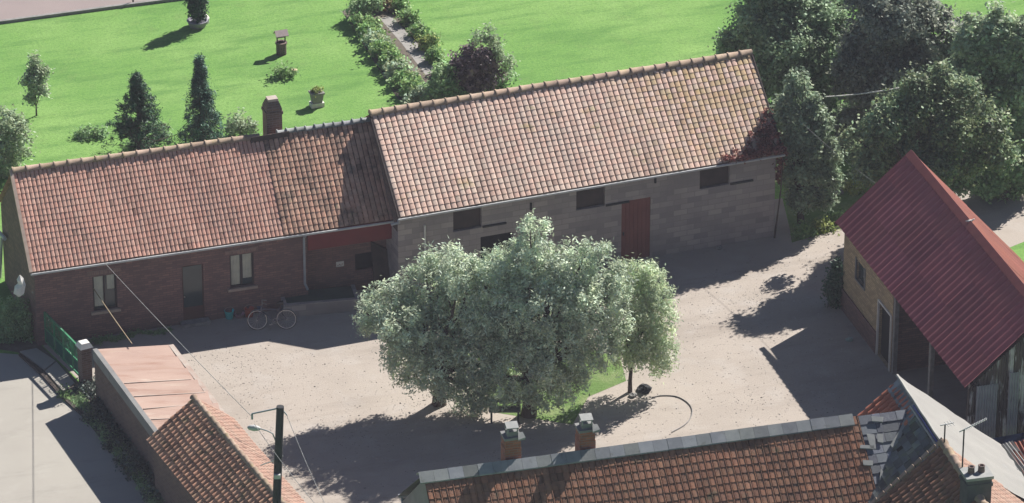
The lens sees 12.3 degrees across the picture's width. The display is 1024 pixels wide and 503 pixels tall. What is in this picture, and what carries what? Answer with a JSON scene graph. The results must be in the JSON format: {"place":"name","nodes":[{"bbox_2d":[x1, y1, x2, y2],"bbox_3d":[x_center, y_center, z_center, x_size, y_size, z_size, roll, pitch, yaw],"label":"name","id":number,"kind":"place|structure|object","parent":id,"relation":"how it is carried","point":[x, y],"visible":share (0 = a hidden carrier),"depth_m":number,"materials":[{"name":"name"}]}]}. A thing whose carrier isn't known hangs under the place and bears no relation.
{"place":"outdoors","nodes":[
{"label":"outdoors","id":0,"kind":"place"},
{"bbox_2d":[13,275,25,296],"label":"hanging bag","id":1,"kind":"object","parent":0,"point":[19,288],"visible":1,"depth_m":152.39,"materials":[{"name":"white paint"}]},
{"bbox_2d":[0,334,80,410],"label":"footway","id":2,"kind":"structure","parent":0,"point":[17,346],"depth_m":153.78,"materials":[{"name":"concrete"}]},
{"bbox_2d":[0,291,33,343],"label":"corner hedge","id":3,"kind":"object","parent":2,"relation":"on","point":[11,322],"visible":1,"depth_m":153.99,"materials":[{"name":"green plant"}]},
{"bbox_2d":[20,348,55,369],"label":"apron slab","id":4,"kind":"structure","parent":2,"relation":"on","point":[41,359],"depth_m":153.21,"materials":[{"name":"concrete"}]},
{"bbox_2d":[45,362,74,391],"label":"apron slab","id":5,"kind":"structure","parent":2,"relation":"on","point":[56,373],"depth_m":152.07,"materials":[{"name":"concrete"}]},
{"bbox_2d":[56,383,73,400],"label":"weed clump","id":6,"kind":"object","parent":2,"relation":"on","point":[62,392],"visible":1,"depth_m":150.77,"materials":[{"name":"green plant"}]},
{"bbox_2d":[0,0,145,19],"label":"pavement","id":7,"kind":"structure","parent":0,"point":[9,9],"depth_m":178.00,"materials":[{"name":"concrete"}]},
{"bbox_2d":[0,353,149,502],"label":"road","id":8,"kind":"structure","parent":0,"point":[52,450],"depth_m":147.77,"materials":[{"name":"concrete"}]},
{"bbox_2d":[19,354,83,414],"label":"road kerb","id":9,"kind":"structure","parent":8,"relation":"on","point":[46,379],"depth_m":151.78,"materials":[{"name":"grey concrete"}]},
{"bbox_2d":[69,391,164,502],"bbox_3d":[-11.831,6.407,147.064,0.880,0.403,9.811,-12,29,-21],"label":"verge grass","id":10,"kind":"structure","parent":0,"point":[83,405],"depth_m":147.97,"materials":[{"name":"green plant"}]},
{"bbox_2d":[72,372,161,502],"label":"bank plants","id":11,"kind":"object","parent":10,"relation":"on","point":[137,460],"visible":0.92,"depth_m":148.13,"materials":[{"name":"green plant"}]},
{"bbox_2d":[0,0,1023,418],"bbox_3d":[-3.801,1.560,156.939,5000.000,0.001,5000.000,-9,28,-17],"label":"lawn","id":12,"kind":"structure","parent":0,"point":[94,58],"depth_m":174.42,"materials":[{"name":"green plant"}]},
{"bbox_2d":[0,103,37,178],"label":"round shrub","id":13,"kind":"object","parent":12,"relation":"on","point":[13,134],"visible":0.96,"depth_m":164.36,"materials":[{"name":"green plant"}]},
{"bbox_2d":[17,50,54,115],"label":"lawn tree","id":14,"kind":"object","parent":12,"relation":"on","point":[35,76],"visible":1,"depth_m":168.70,"materials":[{"name":"green plant"}]},
{"bbox_2d":[69,123,108,141],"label":"sprawling plant","id":15,"kind":"object","parent":12,"relation":"on","point":[86,135],"visible":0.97,"depth_m":167.76,"materials":[{"name":"green plant"}]},
{"bbox_2d":[0,0,179,23],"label":"kerb","id":16,"kind":"structure","parent":12,"relation":"on","point":[71,12],"depth_m":177.41,"materials":[{"name":"concrete"}]},
{"bbox_2d":[121,130,155,150],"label":"flowering shrub","id":17,"kind":"object","parent":12,"relation":"on","point":[130,141],"visible":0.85,"depth_m":166.90,"materials":[{"name":"green plant"}]},
{"bbox_2d":[99,69,181,155],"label":"spruce tree","id":18,"kind":"object","parent":12,"relation":"on","point":[138,104],"visible":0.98,"depth_m":165.42,"materials":[{"name":"green plant"}]},
{"bbox_2d":[148,118,173,140],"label":"rose bush","id":19,"kind":"object","parent":12,"relation":"on","point":[166,129],"visible":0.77,"depth_m":167.70,"materials":[{"name":"green plant"}]},
{"bbox_2d":[181,0,208,28],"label":"potted conifer","id":20,"kind":"object","parent":12,"relation":"on","point":[197,19],"visible":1,"depth_m":175.93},
{"bbox_2d":[0,95,393,345],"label":"brick house","id":21,"kind":"structure","parent":12,"relation":"on","point":[195,234],"depth_m":154.84,"materials":[{"name":"red brick"}]},
{"bbox_2d":[91,274,120,315],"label":"window","id":22,"kind":"structure","parent":21,"relation":"in","point":[104,285],"depth_m":154.06,"materials":[{"name":"grey wood"}]},
{"bbox_2d":[93,288,131,343],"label":"yellowed cable","id":23,"kind":"object","parent":21,"relation":"attached to","point":[112,316],"visible":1,"depth_m":152.06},
{"bbox_2d":[182,264,203,319],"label":"door","id":24,"kind":"structure","parent":21,"relation":"in","point":[192,275],"depth_m":155.00,"materials":[{"name":"grey wood"}]},
{"bbox_2d":[228,252,257,292],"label":"window","id":25,"kind":"structure","parent":21,"relation":"in","point":[241,265],"depth_m":155.30,"materials":[{"name":"grey wood"}]},
{"bbox_2d":[336,261,343,266],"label":"wall plaque","id":26,"kind":"object","parent":21,"relation":"attached to","point":[339,263],"depth_m":156.82,"materials":[{"name":"white paint"}]},
{"bbox_2d":[167,50,232,144],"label":"weeping conifer","id":27,"kind":"object","parent":12,"relation":"on","point":[198,129],"visible":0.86,"depth_m":165.94,"materials":[{"name":"green plant"}]},
{"bbox_2d":[220,107,261,136],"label":"leafy shrub","id":28,"kind":"object","parent":12,"relation":"on","point":[240,126],"visible":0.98,"depth_m":167.61,"materials":[{"name":"green plant"}]},
{"bbox_2d":[273,29,288,55],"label":"wishing well","id":29,"kind":"object","parent":12,"relation":"on","point":[281,50],"visible":1,"depth_m":173.85,"materials":[{"name":"stone"}]},
{"bbox_2d":[266,60,300,79],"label":"plant","id":30,"kind":"object","parent":12,"relation":"on","point":[282,72],"visible":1,"depth_m":172.18,"materials":[{"name":"green plant"}]},
{"bbox_2d":[308,85,324,108],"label":"stone planter","id":31,"kind":"object","parent":12,"relation":"on","point":[316,93],"visible":1,"depth_m":169.92,"materials":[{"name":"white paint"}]},
{"bbox_2d":[342,2,437,99],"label":"flower bed","id":32,"kind":"object","parent":12,"relation":"on","point":[388,13],"visible":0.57,"depth_m":174.89,"materials":[{"name":"soil"}]},
{"bbox_2d":[340,0,385,19],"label":"dark bush","id":33,"kind":"object","parent":32,"relation":"on","point":[365,6],"visible":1,"depth_m":176.43,"materials":[{"name":"green plant"}]},
{"bbox_2d":[347,11,382,32],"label":"bed plant","id":34,"kind":"object","parent":32,"relation":"on","point":[357,19],"visible":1,"depth_m":175.81,"materials":[{"name":"green plant"}]},
{"bbox_2d":[355,19,390,42],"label":"bed plant","id":35,"kind":"object","parent":32,"relation":"on","point":[363,26],"visible":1,"depth_m":175.20,"materials":[{"name":"green plant"}]},
{"bbox_2d":[360,27,395,50],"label":"bed plant","id":36,"kind":"object","parent":32,"relation":"on","point":[373,36],"visible":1,"depth_m":174.35,"materials":[{"name":"green plant"}]},
{"bbox_2d":[364,37,400,59],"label":"bed plant","id":37,"kind":"object","parent":32,"relation":"on","point":[377,51],"visible":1,"depth_m":173.62,"materials":[{"name":"green plant"}]},
{"bbox_2d":[374,0,391,12],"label":"reddish plant","id":38,"kind":"object","parent":32,"relation":"on","point":[387,2],"visible":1,"depth_m":177.43,"materials":[{"name":"green plant"}]},
{"bbox_2d":[375,47,410,72],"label":"bed plant","id":39,"kind":"object","parent":32,"relation":"on","point":[380,63],"visible":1,"depth_m":172.86,"materials":[{"name":"green plant"}]},
{"bbox_2d":[386,0,413,12],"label":"bed plant","id":40,"kind":"object","parent":32,"relation":"on","point":[398,5],"visible":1,"depth_m":177.38,"materials":[{"name":"green plant"}]},
{"bbox_2d":[382,58,425,78],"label":"bed plant","id":41,"kind":"object","parent":32,"relation":"on","point":[391,68],"visible":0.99,"depth_m":172.14,"materials":[{"name":"green plant"}]},
{"bbox_2d":[385,65,422,89],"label":"bed plant","id":42,"kind":"object","parent":32,"relation":"on","point":[395,78],"visible":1,"depth_m":171.41,"materials":[{"name":"green plant"}]},
{"bbox_2d":[380,16,432,74],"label":"garden path","id":43,"kind":"structure","parent":32,"relation":"on","point":[398,31],"depth_m":174.96,"materials":[{"name":"gravel"}]},
{"bbox_2d":[392,8,421,26],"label":"bed plant","id":44,"kind":"object","parent":32,"relation":"on","point":[407,17],"visible":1,"depth_m":176.36,"materials":[{"name":"green plant"}]},
{"bbox_2d":[395,74,428,97],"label":"bed plant","id":45,"kind":"object","parent":32,"relation":"on","point":[404,89],"visible":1,"depth_m":170.73,"materials":[{"name":"green plant"}]},
{"bbox_2d":[400,84,433,103],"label":"bed plant","id":46,"kind":"object","parent":32,"relation":"on","point":[415,95],"visible":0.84,"depth_m":170.06,"materials":[{"name":"green plant"}]},
{"bbox_2d":[405,19,433,37],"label":"bed plant","id":47,"kind":"object","parent":32,"relation":"on","point":[415,29],"visible":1,"depth_m":175.34,"materials":[{"name":"green plant"}]},
{"bbox_2d":[410,28,442,51],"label":"bed plant","id":48,"kind":"object","parent":32,"relation":"on","point":[426,46],"visible":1,"depth_m":174.32,"materials":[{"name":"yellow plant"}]},
{"bbox_2d":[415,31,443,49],"bbox_3d":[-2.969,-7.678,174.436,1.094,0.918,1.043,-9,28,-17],"label":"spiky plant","id":49,"kind":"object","parent":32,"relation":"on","point":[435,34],"visible":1,"depth_m":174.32,"materials":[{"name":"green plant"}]},
{"bbox_2d":[422,44,449,64],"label":"bed plant","id":50,"kind":"object","parent":32,"relation":"on","point":[432,55],"visible":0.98,"depth_m":173.29,"materials":[{"name":"green plant"}]},
{"bbox_2d":[432,56,449,74],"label":"bed plant","id":51,"kind":"object","parent":32,"relation":"on","point":[444,62],"visible":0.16,"depth_m":172.30,"materials":[{"name":"green plant"}]},
{"bbox_2d":[417,62,469,101],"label":"green shrub","id":52,"kind":"object","parent":32,"relation":"on","point":[441,84],"visible":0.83,"depth_m":169.82,"materials":[{"name":"green plant"}]},
{"bbox_2d":[442,40,508,93],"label":"purple shrub","id":53,"kind":"object","parent":12,"relation":"on","point":[475,74],"visible":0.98,"depth_m":169.83,"materials":[{"name":"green plant"}]},
{"bbox_2d":[469,19,517,90],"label":"wispy tree","id":54,"kind":"object","parent":12,"relation":"on","point":[491,41],"visible":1,"depth_m":169.71,"materials":[{"name":"green plant"}]},
{"bbox_2d":[494,68,521,87],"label":"shrub","id":55,"kind":"object","parent":12,"relation":"on","point":[509,76],"visible":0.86,"depth_m":171.51,"materials":[{"name":"green plant"}]},
{"bbox_2d":[768,99,782,133],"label":"undergrowth","id":56,"kind":"object","parent":12,"relation":"on","point":[777,124],"visible":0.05,"depth_m":167.45,"materials":[{"name":"green plant"}]},
{"bbox_2d":[707,0,853,107],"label":"dense tree","id":57,"kind":"object","parent":12,"relation":"on","point":[782,38],"visible":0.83,"depth_m":165.77,"materials":[{"name":"green plant"}]},
{"bbox_2d":[821,100,865,155],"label":"undergrowth","id":58,"kind":"object","parent":12,"relation":"on","point":[834,107],"visible":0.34,"depth_m":166.21,"materials":[{"name":"green plant"}]},
{"bbox_2d":[823,0,967,157],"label":"dense tree","id":59,"kind":"object","parent":12,"relation":"on","point":[886,41],"visible":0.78,"depth_m":163.75,"materials":[{"name":"green plant"}]},
{"bbox_2d":[43,198,1023,502],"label":"yard","id":60,"kind":"structure","parent":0,"point":[379,408],"depth_m":151.99,"materials":[{"name":"gravel"}]},
{"bbox_2d":[75,339,92,384],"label":"gate pillar","id":61,"kind":"structure","parent":60,"relation":"on","point":[84,347],"depth_m":151.08,"materials":[{"name":"brick"}]},
{"bbox_2d":[44,311,77,374],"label":"metal gate","id":62,"kind":"structure","parent":61,"relation":"attached to","point":[63,352],"depth_m":152.79,"materials":[{"name":"metal"}]},
{"bbox_2d":[74,325,172,346],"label":"wall weeds","id":63,"kind":"object","parent":60,"relation":"on","point":[120,336],"depth_m":154.51,"materials":[{"name":"green plant"}]},
{"bbox_2d":[93,344,226,478],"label":"lean to annex","id":64,"kind":"object","parent":60,"relation":"on","point":[144,393],"visible":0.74,"depth_m":148.54,"materials":[{"name":"metal"}]},
{"bbox_2d":[146,394,305,502],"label":"tiled shed","id":65,"kind":"structure","parent":60,"relation":"on","point":[204,452],"depth_m":142.61,"materials":[{"name":"tile"}]},
{"bbox_2d":[224,307,233,319],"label":"bucket","id":66,"kind":"object","parent":60,"relation":"on","point":[229,315],"visible":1,"depth_m":155.55,"materials":[{"name":"teal plastic"}]},
{"bbox_2d":[234,311,244,318],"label":"basin","id":67,"kind":"object","parent":60,"relation":"on","point":[241,315],"visible":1,"depth_m":155.72,"materials":[{"name":"plastic"}]},
{"bbox_2d":[244,305,253,317],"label":"bucket","id":68,"kind":"object","parent":60,"relation":"on","point":[248,310],"visible":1,"depth_m":155.72,"materials":[{"name":"red plastic"}]},
{"bbox_2d":[247,405,286,502],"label":"utility pole","id":69,"kind":"object","parent":60,"relation":"on","point":[277,473],"visible":0.98,"depth_m":134.95,"materials":[{"name":"metal"}]},
{"bbox_2d":[105,263,250,415],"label":"overhead cable","id":70,"kind":"object","parent":69,"relation":"attached to","point":[178,341],"visible":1,"depth_m":143.23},
{"bbox_2d":[254,424,313,501],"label":"overhead cable","id":71,"kind":"object","parent":69,"relation":"attached to","point":[283,464],"visible":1,"depth_m":133.37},
{"bbox_2d":[287,416,324,502],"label":"overhead cable","id":72,"kind":"object","parent":69,"relation":"attached to","point":[305,460],"visible":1,"depth_m":133.39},
{"bbox_2d":[247,300,296,329],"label":"bicycle","id":73,"kind":"object","parent":60,"relation":"on","point":[277,313],"visible":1,"depth_m":154.90,"materials":[{"name":"grey metal"}]},
{"bbox_2d":[281,284,359,316],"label":"trough","id":74,"kind":"object","parent":60,"relation":"on","point":[329,300],"visible":0.82,"depth_m":155.97,"materials":[{"name":"concrete"}]},
{"bbox_2d":[371,242,389,291],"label":"leaning board","id":75,"kind":"object","parent":60,"relation":"on","point":[380,264],"visible":0.64,"depth_m":157.09,"materials":[{"name":"grey wood"}]},
{"bbox_2d":[349,237,507,421],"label":"willow tree","id":76,"kind":"object","parent":60,"relation":"on","point":[410,317],"visible":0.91,"depth_m":148.76,"materials":[{"name":"green plant"}]},
{"bbox_2d":[489,396,520,422],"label":"garden bench","id":77,"kind":"object","parent":60,"relation":"on","point":[512,409],"visible":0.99,"depth_m":149.33,"materials":[{"name":"grey wood"}]},
{"bbox_2d":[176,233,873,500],"bbox_3d":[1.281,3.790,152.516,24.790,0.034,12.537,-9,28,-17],"label":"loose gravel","id":78,"kind":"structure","parent":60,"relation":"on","point":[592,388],"depth_m":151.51,"materials":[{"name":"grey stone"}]},
{"bbox_2d":[478,348,625,423],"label":"grass patch","id":79,"kind":"object","parent":60,"relation":"on","point":[600,382],"visible":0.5,"depth_m":151.15,"materials":[{"name":"plant"}]},
{"bbox_2d":[455,208,641,418],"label":"willow tree","id":80,"kind":"object","parent":79,"relation":"on","point":[527,347],"visible":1,"depth_m":147.76,"materials":[{"name":"green plant"}]},
{"bbox_2d":[364,49,784,299],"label":"block barn","id":81,"kind":"structure","parent":60,"relation":"on","point":[629,160],"depth_m":158.12,"materials":[{"name":"tile"}]},
{"bbox_2d":[481,232,510,277],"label":"stable door","id":82,"kind":"structure","parent":81,"relation":"in","point":[487,241],"depth_m":157.36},
{"bbox_2d":[621,197,649,259],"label":"door","id":83,"kind":"structure","parent":81,"relation":"in","point":[635,222],"depth_m":158.95,"materials":[{"name":"wood"}]},
{"bbox_2d":[721,107,788,237],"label":"red creeper","id":84,"kind":"object","parent":81,"relation":"attached to","point":[765,145],"visible":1,"depth_m":159.25,"materials":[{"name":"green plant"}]},
{"bbox_2d":[603,252,683,392],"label":"young tree","id":85,"kind":"object","parent":60,"relation":"on","point":[648,300],"visible":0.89,"depth_m":149.85,"materials":[{"name":"green plant"}]},
{"bbox_2d":[637,383,651,393],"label":"stone","id":86,"kind":"object","parent":60,"relation":"on","point":[642,388],"visible":1,"depth_m":151.15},
{"bbox_2d":[652,395,692,431],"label":"garden hose","id":87,"kind":"object","parent":60,"relation":"on","point":[685,401],"visible":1,"depth_m":150.38,"materials":[{"name":"grey rubber"}]},
{"bbox_2d":[397,409,968,502],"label":"tiled farmhouse","id":88,"kind":"object","parent":60,"relation":"on","point":[839,459],"visible":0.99,"depth_m":136.95,"materials":[{"name":"tile"}]},
{"bbox_2d":[820,251,843,309],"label":"dark ivy bush","id":89,"kind":"object","parent":60,"relation":"on","point":[833,285],"visible":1,"depth_m":155.94,"materials":[{"name":"green plant"}]},
{"bbox_2d":[834,150,1023,437],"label":"open shed","id":90,"kind":"structure","parent":60,"relation":"on","point":[932,277],"depth_m":150.25,"materials":[{"name":"red brick"}]},
{"bbox_2d":[854,256,865,290],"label":"window","id":91,"kind":"structure","parent":90,"relation":"in","point":[862,271],"depth_m":154.28,"materials":[{"name":"grey glass"}]},
{"bbox_2d":[875,299,891,371],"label":"doorway","id":92,"kind":"structure","parent":90,"relation":"in","point":[886,332],"depth_m":152.74,"materials":[{"name":"white paint"}]},
{"bbox_2d":[838,60,1023,193],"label":"bushy tree","id":93,"kind":"object","parent":60,"relation":"on","point":[933,127],"visible":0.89,"depth_m":157.65,"materials":[{"name":"green plant"}]},
{"bbox_2d":[858,374,1023,502],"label":"patched wing","id":94,"kind":"structure","parent":60,"relation":"on","point":[927,416],"depth_m":138.88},
{"bbox_2d":[870,437,1023,502],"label":"tiled wing","id":95,"kind":"structure","parent":60,"relation":"on","point":[939,475],"depth_m":135.68,"materials":[{"name":"tile"}]},
{"bbox_2d":[940,421,953,442],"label":"tv antenna","id":96,"kind":"object","parent":95,"relation":"attached to","point":[945,424],"visible":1,"depth_m":136.15,"materials":[{"name":"metal"}]},
{"bbox_2d":[959,418,986,467],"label":"tv antenna","id":97,"kind":"object","parent":95,"relation":"attached to","point":[966,428],"visible":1,"depth_m":133.41,"materials":[{"name":"metal"}]},
{"bbox_2d":[945,0,1023,200],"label":"tall tree","id":98,"kind":"object","parent":60,"relation":"on","point":[989,47],"visible":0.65,"depth_m":160.64,"materials":[{"name":"green plant"}]},
{"bbox_2d":[950,140,1023,203],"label":"bushy tree","id":99,"kind":"object","parent":60,"relation":"on","point":[986,188],"visible":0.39,"depth_m":162.46,"materials":[{"name":"green plant"}]},
{"bbox_2d":[992,433,1023,444],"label":"blue tarpaulin","id":100,"kind":"object","parent":60,"relation":"on","point":[1010,438],"visible":0.44,"depth_m":145.51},
{"bbox_2d":[1000,440,1023,475],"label":"metal lean to","id":101,"kind":"object","parent":60,"relation":"on","point":[1015,451],"visible":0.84,"depth_m":142.06,"materials":[{"name":"metal"}]},
{"bbox_2d":[783,170,868,241],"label":"grass strip","id":102,"kind":"object","parent":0,"point":[848,201],"depth_m":162.79,"materials":[{"name":"plant"}]},
{"bbox_2d":[790,219,819,239],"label":"verge weed","id":103,"kind":"object","parent":102,"relation":"on","point":[803,231],"visible":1,"depth_m":160.90,"materials":[{"name":"green plant"}]},
{"bbox_2d":[767,65,846,223],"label":"leafy tree","id":104,"kind":"object","parent":102,"relation":"on","point":[810,163],"visible":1,"depth_m":159.95,"materials":[{"name":"green plant"}]},
{"bbox_2d":[809,214,840,235],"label":"verge weed","id":105,"kind":"object","parent":102,"relation":"on","point":[824,224],"visible":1,"depth_m":161.24,"materials":[{"name":"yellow plant"}]},
{"bbox_2d":[820,189,843,197],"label":"path kerb","id":106,"kind":"structure","parent":102,"relation":"on","point":[841,191],"depth_m":163.80,"materials":[{"name":"grey stone"}]},
{"bbox_2d":[824,207,845,227],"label":"verge weed","id":107,"kind":"object","parent":102,"relation":"on","point":[835,216],"visible":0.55,"depth_m":161.82,"materials":[{"name":"green plant"}]},
{"bbox_2d":[841,177,867,196],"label":"verge weed","id":108,"kind":"object","parent":102,"relation":"on","point":[851,187],"visible":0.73,"depth_m":163.92,"materials":[{"name":"green plant"}]},
{"bbox_2d":[826,87,899,96],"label":"overhead cable","id":109,"kind":"object","parent":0,"point":[860,93],"visible":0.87,"depth_m":161.77,"materials":[{"name":"white paint"}]},
{"bbox_2d":[956,190,1023,215],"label":"lane","id":110,"kind":"structure","parent":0,"point":[980,205],"depth_m":163.14,"materials":[{"name":"asphalt"}]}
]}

